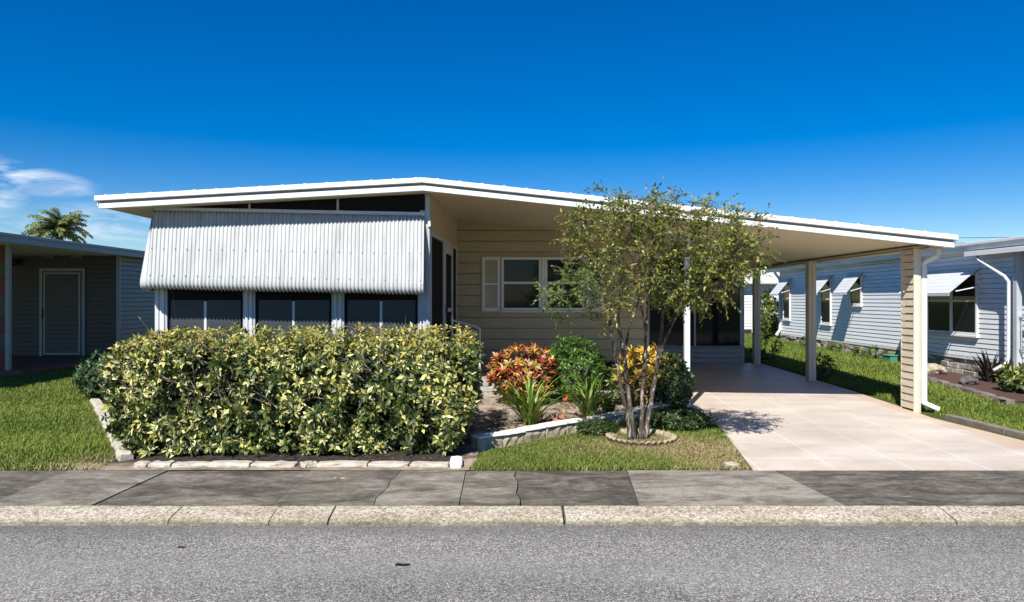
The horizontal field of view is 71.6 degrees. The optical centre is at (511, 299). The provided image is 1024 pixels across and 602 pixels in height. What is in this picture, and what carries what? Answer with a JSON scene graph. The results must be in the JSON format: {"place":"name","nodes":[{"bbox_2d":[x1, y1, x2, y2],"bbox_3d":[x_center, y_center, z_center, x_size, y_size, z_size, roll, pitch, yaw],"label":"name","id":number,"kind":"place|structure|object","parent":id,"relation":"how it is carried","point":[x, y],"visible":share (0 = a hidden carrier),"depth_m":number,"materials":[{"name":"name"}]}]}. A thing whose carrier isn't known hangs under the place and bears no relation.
{"place":"outdoors","nodes":[
{"label":"outdoors","id":0,"kind":"place"},
{"bbox_2d":[0,363,115,470],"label":"lawn grass","id":1,"kind":"structure","parent":0,"point":[30,444],"depth_m":8.98,"materials":[{"name":"green plant"}]},
{"bbox_2d":[0,524,1023,601],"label":"road","id":2,"kind":"structure","parent":0,"point":[563,563],"depth_m":4.65,"materials":[{"name":"grey asphalt"}]},
{"bbox_2d":[0,505,1023,525],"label":"kerb","id":3,"kind":"structure","parent":2,"relation":"on","point":[752,515],"depth_m":5.51,"materials":[{"name":"beige concrete"}]},
{"bbox_2d":[0,470,1023,516],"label":"sidewalk","id":4,"kind":"structure","parent":0,"point":[562,489],"depth_m":6.22,"materials":[{"name":"grey concrete"}]},
{"bbox_2d":[0,335,1023,523],"bbox_3d":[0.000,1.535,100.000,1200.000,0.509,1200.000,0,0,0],"label":"ground","id":5,"kind":"structure","parent":0,"point":[924,412],"depth_m":9.88,"materials":[{"name":"soil"}]},
{"bbox_2d":[20,207,92,242],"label":"palm tree","id":6,"kind":"object","parent":5,"relation":"on","point":[60,227],"visible":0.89,"depth_m":40.58,"materials":[{"name":"green plant"}]},
{"bbox_2d":[0,232,154,376],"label":"neighbour house","id":7,"kind":"structure","parent":5,"relation":"on","point":[64,304],"depth_m":17.88,"materials":[{"name":"grey"}]},
{"bbox_2d":[41,272,80,354],"bbox_3d":[-11.328,0.347,17.861,0.957,2.075,0.091,0,0,0],"label":"door","id":8,"kind":"structure","parent":7,"relation":"in","point":[46,275],"depth_m":17.86,"materials":[{"name":"metal"}]},
{"bbox_2d":[74,385,661,469],"bbox_3d":[-1.975,1.598,10.043,8.950,0.104,6.315,0,0,0],"label":"planting bed","id":9,"kind":"object","parent":5,"relation":"on","point":[489,407],"visible":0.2,"depth_m":7.48,"materials":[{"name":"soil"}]},
{"bbox_2d":[89,398,101,405],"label":"edging stone","id":10,"kind":"object","parent":9,"relation":"on","point":[94,400],"visible":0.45,"depth_m":10.71,"materials":[{"name":"grey stone"}]},
{"bbox_2d":[93,402,102,409],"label":"edging stone","id":11,"kind":"object","parent":9,"relation":"on","point":[97,405],"visible":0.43,"depth_m":10.25,"materials":[{"name":"grey stone"}]},
{"bbox_2d":[69,349,131,398],"bbox_3d":[-6.335,1.202,11.337,1.361,0.840,1.167,0,0,0],"label":"dark bush","id":12,"kind":"object","parent":9,"relation":"on","point":[87,383],"visible":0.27,"depth_m":11.01,"materials":[{"name":"green plant"}]},
{"bbox_2d":[94,407,108,414],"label":"edging stone","id":13,"kind":"object","parent":9,"relation":"on","point":[98,411],"visible":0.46,"depth_m":9.81,"materials":[{"name":"grey stone"}]},
{"bbox_2d":[98,412,109,422],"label":"edging stone","id":14,"kind":"object","parent":9,"relation":"on","point":[100,416],"visible":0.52,"depth_m":9.43,"materials":[{"name":"grey stone"}]},
{"bbox_2d":[101,418,110,427],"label":"edging stone","id":15,"kind":"object","parent":9,"relation":"on","point":[105,422],"visible":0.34,"depth_m":9.00,"materials":[{"name":"grey stone"}]},
{"bbox_2d":[110,438,126,450],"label":"edging stone","id":16,"kind":"object","parent":9,"relation":"on","point":[114,444],"visible":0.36,"depth_m":7.74,"materials":[{"name":"white stone"}]},
{"bbox_2d":[115,446,133,460],"bbox_3d":[-4.076,1.613,7.454,0.149,0.095,0.479,0,0,-34],"label":"edging stone","id":17,"kind":"object","parent":9,"relation":"on","point":[124,455],"visible":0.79,"depth_m":7.28,"materials":[{"name":"white stone"}]},
{"bbox_2d":[134,460,150,467],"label":"edging stone","id":18,"kind":"object","parent":9,"relation":"on","point":[140,464],"visible":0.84,"depth_m":6.99,"materials":[{"name":"white stone"}]},
{"bbox_2d":[148,460,174,467],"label":"edging stone","id":19,"kind":"object","parent":9,"relation":"on","point":[158,463],"visible":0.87,"depth_m":7.00,"materials":[{"name":"white stone"}]},
{"bbox_2d":[172,461,209,467],"bbox_3d":[-3.170,1.640,7.056,0.357,0.056,0.168,0,0,0],"label":"edging stone","id":20,"kind":"object","parent":9,"relation":"on","point":[192,464],"visible":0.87,"depth_m":7.00,"materials":[{"name":"white stone"}]},
{"bbox_2d":[208,460,253,467],"bbox_3d":[-2.785,1.636,7.049,0.411,0.063,0.163,0,0,0],"label":"edging stone","id":21,"kind":"object","parent":9,"relation":"on","point":[235,463],"visible":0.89,"depth_m":7.00,"materials":[{"name":"white stone"}]},
{"bbox_2d":[250,460,298,467],"bbox_3d":[-2.353,1.638,7.055,0.437,0.059,0.164,0,0,0],"label":"edging stone","id":22,"kind":"object","parent":9,"relation":"on","point":[270,464],"visible":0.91,"depth_m":7.00,"materials":[{"name":"white stone"}]},
{"bbox_2d":[93,316,484,457],"bbox_3d":[-2.370,0.925,8.308,4.086,1.527,2.225,0,0,0],"label":"hedge","id":23,"kind":"object","parent":9,"relation":"on","point":[371,391],"visible":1,"depth_m":7.43,"materials":[{"name":"green plant"}]},
{"bbox_2d":[300,461,317,467],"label":"edging stone","id":24,"kind":"object","parent":9,"relation":"on","point":[304,464],"visible":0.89,"depth_m":7.01,"materials":[{"name":"white stone"}]},
{"bbox_2d":[316,460,368,466],"bbox_3d":[-1.684,1.639,7.069,0.505,0.057,0.164,0,0,0],"label":"edging stone","id":25,"kind":"object","parent":9,"relation":"on","point":[343,463],"visible":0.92,"depth_m":7.01,"materials":[{"name":"white stone"}]},
{"bbox_2d":[368,461,410,467],"bbox_3d":[-1.217,1.640,7.057,0.402,0.055,0.170,0,0,0],"label":"edging stone","id":26,"kind":"object","parent":9,"relation":"on","point":[391,464],"visible":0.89,"depth_m":7.00,"materials":[{"name":"white stone"}]},
{"bbox_2d":[409,461,448,467],"bbox_3d":[-0.819,1.640,7.058,0.391,0.055,0.160,0,0,0],"label":"edging stone","id":27,"kind":"object","parent":9,"relation":"on","point":[428,464],"visible":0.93,"depth_m":7.00,"materials":[{"name":"white stone"}]},
{"bbox_2d":[450,456,462,467],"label":"edging stone","id":28,"kind":"object","parent":9,"relation":"on","point":[456,461],"visible":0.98,"depth_m":6.98,"materials":[{"name":"white stone"}]},
{"bbox_2d":[471,431,502,451],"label":"wall block","id":29,"kind":"structure","parent":9,"relation":"on","point":[480,442],"depth_m":7.80,"materials":[{"name":"stone"}]},
{"bbox_2d":[496,428,524,446],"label":"wall block","id":30,"kind":"structure","parent":9,"relation":"on","point":[510,437],"depth_m":8.03,"materials":[{"name":"stone"}]},
{"bbox_2d":[484,341,558,400],"bbox_3d":[0.158,1.121,10.850,1.184,0.987,1.058,0,0,14],"label":"croton bush","id":31,"kind":"object","parent":9,"relation":"on","point":[496,372],"visible":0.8,"depth_m":10.65,"materials":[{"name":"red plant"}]},
{"bbox_2d":[517,424,545,441],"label":"wall block","id":32,"kind":"structure","parent":9,"relation":"on","point":[534,432],"depth_m":8.25,"materials":[{"name":"stone"}]},
{"bbox_2d":[484,367,583,425],"bbox_3d":[0.254,1.233,9.216,1.342,0.760,1.177,0,0,21],"label":"strap leaf plant","id":33,"kind":"object","parent":9,"relation":"on","point":[530,413],"visible":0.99,"depth_m":9.09,"materials":[{"name":"green plant"}]},
{"bbox_2d":[512,371,563,384],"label":"shade plant","id":34,"kind":"object","parent":9,"relation":"on","point":[539,380],"visible":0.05,"depth_m":12.42,"materials":[{"name":"green plant"}]},
{"bbox_2d":[546,410,567,421],"bbox_3d":[0.573,1.507,9.132,0.338,0.213,0.280,0,0,0],"label":"bromeliad","id":35,"kind":"object","parent":9,"relation":"on","point":[555,416],"visible":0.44,"depth_m":9.09,"materials":[{"name":"orange plant"}]},
{"bbox_2d":[552,416,565,420],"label":"rock","id":36,"kind":"object","parent":9,"relation":"on","point":[560,418],"visible":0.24,"depth_m":8.96,"materials":[{"name":"stone"}]},
{"bbox_2d":[541,331,606,400],"bbox_3d":[0.956,1.052,11.106,1.116,1.120,0.956,0,0,0],"label":"green bush","id":37,"kind":"object","parent":9,"relation":"on","point":[583,352],"visible":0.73,"depth_m":10.90,"materials":[{"name":"green plant"}]},
{"bbox_2d":[557,365,636,420],"bbox_3d":[1.053,1.245,9.457,1.156,0.731,1.142,0,0,-34],"label":"strap leaf plant","id":38,"kind":"object","parent":9,"relation":"on","point":[589,405],"visible":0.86,"depth_m":9.42,"materials":[{"name":"plant"}]},
{"bbox_2d":[599,390,619,413],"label":"strap leaf plant","id":39,"kind":"object","parent":9,"relation":"on","point":[609,409],"visible":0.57,"depth_m":9.69,"materials":[{"name":"green plant"}]},
{"bbox_2d":[588,360,635,387],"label":"shade plant","id":40,"kind":"object","parent":9,"relation":"on","point":[610,364],"visible":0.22,"depth_m":12.31,"materials":[{"name":"green plant"}]},
{"bbox_2d":[605,359,640,403],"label":"variegated bush","id":41,"kind":"object","parent":9,"relation":"on","point":[638,380],"visible":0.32,"depth_m":10.66,"materials":[{"name":"green plant"}]},
{"bbox_2d":[611,344,674,405],"bbox_3d":[1.953,1.114,10.565,0.974,1.017,0.934,0,0,37],"label":"croton bush","id":42,"kind":"object","parent":9,"relation":"on","point":[632,355],"visible":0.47,"depth_m":10.38,"materials":[{"name":"yellow plant"}]},
{"bbox_2d":[94,177,958,412],"bbox_3d":[0.195,-0.034,16.845,11.800,3.304,14.310,0,0,0],"label":"mobile home","id":43,"kind":"object","parent":5,"relation":"on","point":[419,252],"visible":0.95,"depth_m":10.11,"materials":[{"name":"white paint"}]},
{"bbox_2d":[165,288,244,340],"bbox_3d":[-4.362,-0.253,10.120,1.145,1.895,0.050,0,0,0],"label":"window","id":44,"kind":"structure","parent":43,"relation":"in","point":[215,308],"depth_m":10.11,"materials":[{"name":"black glass"}]},
{"bbox_2d":[253,290,333,347],"bbox_3d":[-3.108,-0.253,10.120,1.155,1.895,0.050,0,0,0],"label":"window","id":45,"kind":"structure","parent":43,"relation":"in","point":[285,309],"depth_m":10.11,"materials":[{"name":"black glass"}]},
{"bbox_2d":[342,292,419,339],"bbox_3d":[-1.862,-0.253,10.120,1.115,1.895,0.050,0,0,0],"label":"window","id":46,"kind":"structure","parent":43,"relation":"in","point":[377,310],"depth_m":10.11,"materials":[{"name":"black glass"}]},
{"bbox_2d":[445,243,452,343],"bbox_3d":[-1.065,0.063,12.045,0.080,1.966,0.975,0,0,3],"label":"screen door","id":47,"kind":"structure","parent":43,"relation":"in","point":[448,249],"depth_m":12.12,"materials":[{"name":"white metal"}]},
{"bbox_2d":[500,257,542,311],"bbox_3d":[0.172,-0.278,13.152,0.785,1.025,0.073,0,0,0],"label":"window","id":48,"kind":"structure","parent":43,"relation":"in","point":[518,274],"depth_m":13.16,"materials":[{"name":"grey glass"}]},
{"bbox_2d":[545,257,584,311],"bbox_3d":[0.975,-0.278,13.152,0.780,1.025,0.073,0,0,0],"label":"window","id":49,"kind":"structure","parent":43,"relation":"in","point":[550,273],"depth_m":13.16,"materials":[{"name":"white paint"}]},
{"bbox_2d":[539,421,566,437],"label":"wall block","id":50,"kind":"structure","parent":5,"relation":"on","point":[552,428],"depth_m":8.47,"materials":[{"name":"stone"}]},
{"bbox_2d":[558,418,585,434],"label":"wall block","id":51,"kind":"structure","parent":5,"relation":"on","point":[570,425],"depth_m":8.66,"materials":[{"name":"stone"}]},
{"bbox_2d":[575,418,619,436],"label":"ground cover","id":52,"kind":"object","parent":5,"relation":"on","point":[603,429],"visible":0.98,"depth_m":8.43,"materials":[{"name":"green plant"}]},
{"bbox_2d":[586,414,611,427],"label":"wall block","id":53,"kind":"structure","parent":5,"relation":"on","point":[601,416],"depth_m":9.02,"materials":[{"name":"stone"}]},
{"bbox_2d":[467,411,752,470],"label":"lawn grass","id":54,"kind":"structure","parent":5,"relation":"on","point":[695,453],"depth_m":7.46,"materials":[{"name":"green plant"}]},
{"bbox_2d":[606,434,615,442],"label":"tree ring stone","id":55,"kind":"object","parent":54,"relation":"on","point":[610,437],"visible":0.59,"depth_m":8.10,"materials":[{"name":"beige concrete"}]},
{"bbox_2d":[620,428,638,434],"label":"tree ring stone","id":56,"kind":"object","parent":54,"relation":"on","point":[624,431],"visible":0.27,"depth_m":8.55,"materials":[{"name":"beige concrete"}]},
{"bbox_2d":[649,429,664,435],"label":"tree ring stone","id":57,"kind":"object","parent":54,"relation":"on","point":[658,431],"visible":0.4,"depth_m":8.47,"materials":[{"name":"beige concrete"}]},
{"bbox_2d":[606,430,620,437],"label":"tree ring stone","id":58,"kind":"object","parent":5,"relation":"on","point":[612,434],"visible":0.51,"depth_m":8.39,"materials":[{"name":"beige concrete"}]},
{"bbox_2d":[603,411,625,422],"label":"wall block","id":59,"kind":"structure","parent":5,"relation":"on","point":[618,416],"depth_m":9.25,"materials":[{"name":"stone"}]},
{"bbox_2d":[614,438,637,445],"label":"tree ring stone","id":60,"kind":"object","parent":5,"relation":"on","point":[623,441],"visible":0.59,"depth_m":7.90,"materials":[{"name":"beige stone"}]},
{"bbox_2d":[619,407,639,418],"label":"wall block","id":61,"kind":"structure","parent":5,"relation":"on","point":[636,412],"depth_m":9.51,"materials":[{"name":"stone"}]},
{"bbox_2d":[635,405,657,415],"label":"wall block","id":62,"kind":"structure","parent":5,"relation":"on","point":[654,406],"depth_m":9.75,"materials":[{"name":"stone"}]},
{"bbox_2d":[639,440,663,446],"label":"tree ring stone","id":63,"kind":"object","parent":5,"relation":"on","point":[648,443],"visible":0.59,"depth_m":7.84,"materials":[{"name":"beige stone"}]},
{"bbox_2d":[530,176,786,440],"bbox_3d":[1.672,0.101,8.022,2.697,3.109,1.850,0,0,15],"label":"crape myrtle","id":64,"kind":"object","parent":5,"relation":"on","point":[728,245],"visible":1,"depth_m":7.73,"materials":[{"name":"green plant"}]},
{"bbox_2d":[653,402,670,412],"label":"wall block","id":65,"kind":"structure","parent":5,"relation":"on","point":[661,405],"depth_m":9.93,"materials":[{"name":"stone"}]},
{"bbox_2d":[662,432,676,438],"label":"tree ring stone","id":66,"kind":"object","parent":5,"relation":"on","point":[669,434],"visible":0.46,"depth_m":8.29,"materials":[{"name":"beige stone"}]},
{"bbox_2d":[663,437,676,445],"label":"tree ring stone","id":67,"kind":"object","parent":5,"relation":"on","point":[671,440],"visible":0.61,"depth_m":7.96,"materials":[{"name":"beige concrete"}]},
{"bbox_2d":[654,352,696,409],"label":"dark bush","id":68,"kind":"object","parent":5,"relation":"on","point":[679,391],"visible":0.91,"depth_m":10.00,"materials":[{"name":"green plant"}]},
{"bbox_2d":[644,403,718,430],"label":"ground cover","id":69,"kind":"object","parent":5,"relation":"on","point":[690,420],"visible":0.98,"depth_m":8.71,"materials":[{"name":"green plant"}]},
{"bbox_2d":[724,462,738,467],"bbox_3d":[2.170,1.642,7.020,0.140,0.056,0.140,0,0,0],"label":"utility cover","id":70,"kind":"object","parent":5,"relation":"on","point":[734,464],"visible":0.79,"depth_m":6.98,"materials":[{"name":"stone"}]},
{"bbox_2d":[744,271,778,334],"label":"house","id":71,"kind":"structure","parent":5,"relation":"on","point":[748,308],"depth_m":26.98,"materials":[{"name":"white"}]},
{"bbox_2d":[750,334,783,360],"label":"plant","id":72,"kind":"object","parent":5,"relation":"on","point":[765,337],"visible":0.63,"depth_m":17.10,"materials":[{"name":"green plant"}]},
{"bbox_2d":[761,288,778,335],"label":"round bush","id":73,"kind":"object","parent":5,"relation":"on","point":[768,326],"visible":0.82,"depth_m":25.36,"materials":[{"name":"green plant"}]},
{"bbox_2d":[798,336,804,345],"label":"foundation weed","id":74,"kind":"object","parent":5,"relation":"on","point":[802,341],"visible":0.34,"depth_m":21.66,"materials":[{"name":"green plant"}]},
{"bbox_2d":[816,351,838,378],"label":"plant","id":75,"kind":"object","parent":5,"relation":"on","point":[826,372],"visible":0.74,"depth_m":13.65,"materials":[{"name":"green plant"}]},
{"bbox_2d":[826,341,842,350],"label":"foundation weed","id":76,"kind":"object","parent":5,"relation":"on","point":[830,346],"visible":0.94,"depth_m":19.80,"materials":[{"name":"green plant"}]},
{"bbox_2d":[851,346,867,355],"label":"foundation weed","id":77,"kind":"object","parent":5,"relation":"on","point":[862,352],"visible":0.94,"depth_m":18.23,"materials":[{"name":"green plant"}]},
{"bbox_2d":[865,345,887,358],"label":"foundation weed","id":78,"kind":"object","parent":5,"relation":"on","point":[873,350],"visible":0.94,"depth_m":17.52,"materials":[{"name":"green plant"}]},
{"bbox_2d":[744,333,1023,430],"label":"lawn grass","id":79,"kind":"structure","parent":5,"relation":"on","point":[948,396],"depth_m":12.98,"materials":[{"name":"green plant"}]},
{"bbox_2d":[883,354,898,361],"bbox_3d":[9.010,1.407,16.900,0.220,0.200,0.340,0,0,0],"label":"valve box","id":80,"kind":"object","parent":5,"relation":"on","point":[890,357],"visible":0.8,"depth_m":16.76,"materials":[{"name":"green plastic"}]},
{"bbox_2d":[765,236,1023,381],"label":"neighbour house","id":81,"kind":"structure","parent":5,"relation":"on","point":[975,296],"depth_m":15.43,"materials":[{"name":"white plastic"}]},
{"bbox_2d":[782,281,790,320],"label":"window","id":82,"kind":"structure","parent":81,"relation":"in","point":[786,295],"depth_m":23.90,"materials":[{"name":"white paint"}]},
{"bbox_2d":[819,278,831,325],"bbox_3d":[9.256,0.070,20.987,0.063,1.380,0.743,0,0,0],"label":"window","id":83,"kind":"structure","parent":81,"relation":"in","point":[825,296],"depth_m":20.94,"materials":[{"name":"glass"}]},
{"bbox_2d":[848,275,862,306],"bbox_3d":[9.256,-0.230,19.157,0.063,0.840,0.700,0,0,0],"label":"window","id":84,"kind":"structure","parent":81,"relation":"in","point":[855,296],"depth_m":19.11,"materials":[{"name":"glass"}]},
{"bbox_2d":[927,272,978,337],"bbox_3d":[9.256,0.105,14.999,0.063,1.310,1.776,0,0,0],"label":"window","id":85,"kind":"structure","parent":81,"relation":"in","point":[955,314],"depth_m":14.78,"materials":[{"name":"glass"}]},
{"bbox_2d":[897,371,1023,401],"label":"mulch bed","id":86,"kind":"object","parent":5,"relation":"on","point":[983,385],"depth_m":12.69,"materials":[{"name":"brown soil"}]},
{"bbox_2d":[927,363,947,374],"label":"rock","id":87,"kind":"object","parent":86,"relation":"on","point":[934,369],"visible":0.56,"depth_m":14.42,"materials":[{"name":"stone"}]},
{"bbox_2d":[930,379,948,384],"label":"edging stone","id":88,"kind":"object","parent":86,"relation":"on","point":[936,381],"visible":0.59,"depth_m":12.84,"materials":[{"name":"grey stone"}]},
{"bbox_2d":[943,382,961,389],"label":"edging stone","id":89,"kind":"object","parent":86,"relation":"on","point":[953,385],"visible":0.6,"depth_m":12.33,"materials":[{"name":"grey stone"}]},
{"bbox_2d":[956,386,979,394],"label":"edging stone","id":90,"kind":"object","parent":86,"relation":"on","point":[968,389],"visible":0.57,"depth_m":11.84,"materials":[{"name":"grey stone"}]},
{"bbox_2d":[958,376,979,384],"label":"rock","id":91,"kind":"object","parent":86,"relation":"on","point":[967,380],"visible":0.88,"depth_m":12.93,"materials":[{"name":"grey stone"}]},
{"bbox_2d":[973,391,995,398],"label":"edging stone","id":92,"kind":"object","parent":86,"relation":"on","point":[981,394],"visible":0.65,"depth_m":11.32,"materials":[{"name":"grey stone"}]},
{"bbox_2d":[967,349,1010,381],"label":"spiky plant","id":93,"kind":"object","parent":86,"relation":"on","point":[986,368],"visible":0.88,"depth_m":13.30,"materials":[{"name":"purple plant"}]},
{"bbox_2d":[993,360,1023,392],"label":"variegated bush","id":94,"kind":"object","parent":86,"relation":"on","point":[1010,379],"visible":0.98,"depth_m":11.93,"materials":[{"name":"green plant"}]},
{"bbox_2d":[945,414,1023,438],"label":"edging board","id":95,"kind":"object","parent":5,"relation":"on","point":[1016,433],"visible":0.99,"depth_m":8.90,"materials":[{"name":"grey concrete"}]},
{"bbox_2d":[989,395,1015,405],"bbox_3d":[7.490,1.546,10.858,0.172,0.117,0.511,0,0,4],"label":"edging stone","id":96,"kind":"object","parent":5,"relation":"on","point":[1007,401],"visible":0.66,"depth_m":10.77,"materials":[{"name":"grey stone"}]},
{"bbox_2d":[0,0,1023,283],"label":"sky","id":97,"kind":"structure","parent":0,"point":[906,114],"materials":[{"name":"blue"}]},
{"bbox_2d":[483,387,650,396],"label":"walkway","id":98,"kind":"structure","parent":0,"point":[604,388],"depth_m":11.73,"materials":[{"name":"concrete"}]},
{"bbox_2d":[451,316,504,394],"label":"porch steps","id":99,"kind":"structure","parent":98,"relation":"on","point":[486,387],"depth_m":11.60,"materials":[{"name":"concrete"}]},
{"bbox_2d":[648,363,1023,470],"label":"driveway","id":100,"kind":"structure","parent":0,"point":[771,418],"depth_m":8.80,"materials":[{"name":"beige concrete"}]},
{"bbox_2d":[963,237,1008,237],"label":"power line","id":101,"kind":"object","parent":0,"point":[985,237],"visible":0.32,"depth_m":60.98,"materials":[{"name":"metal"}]}
]}

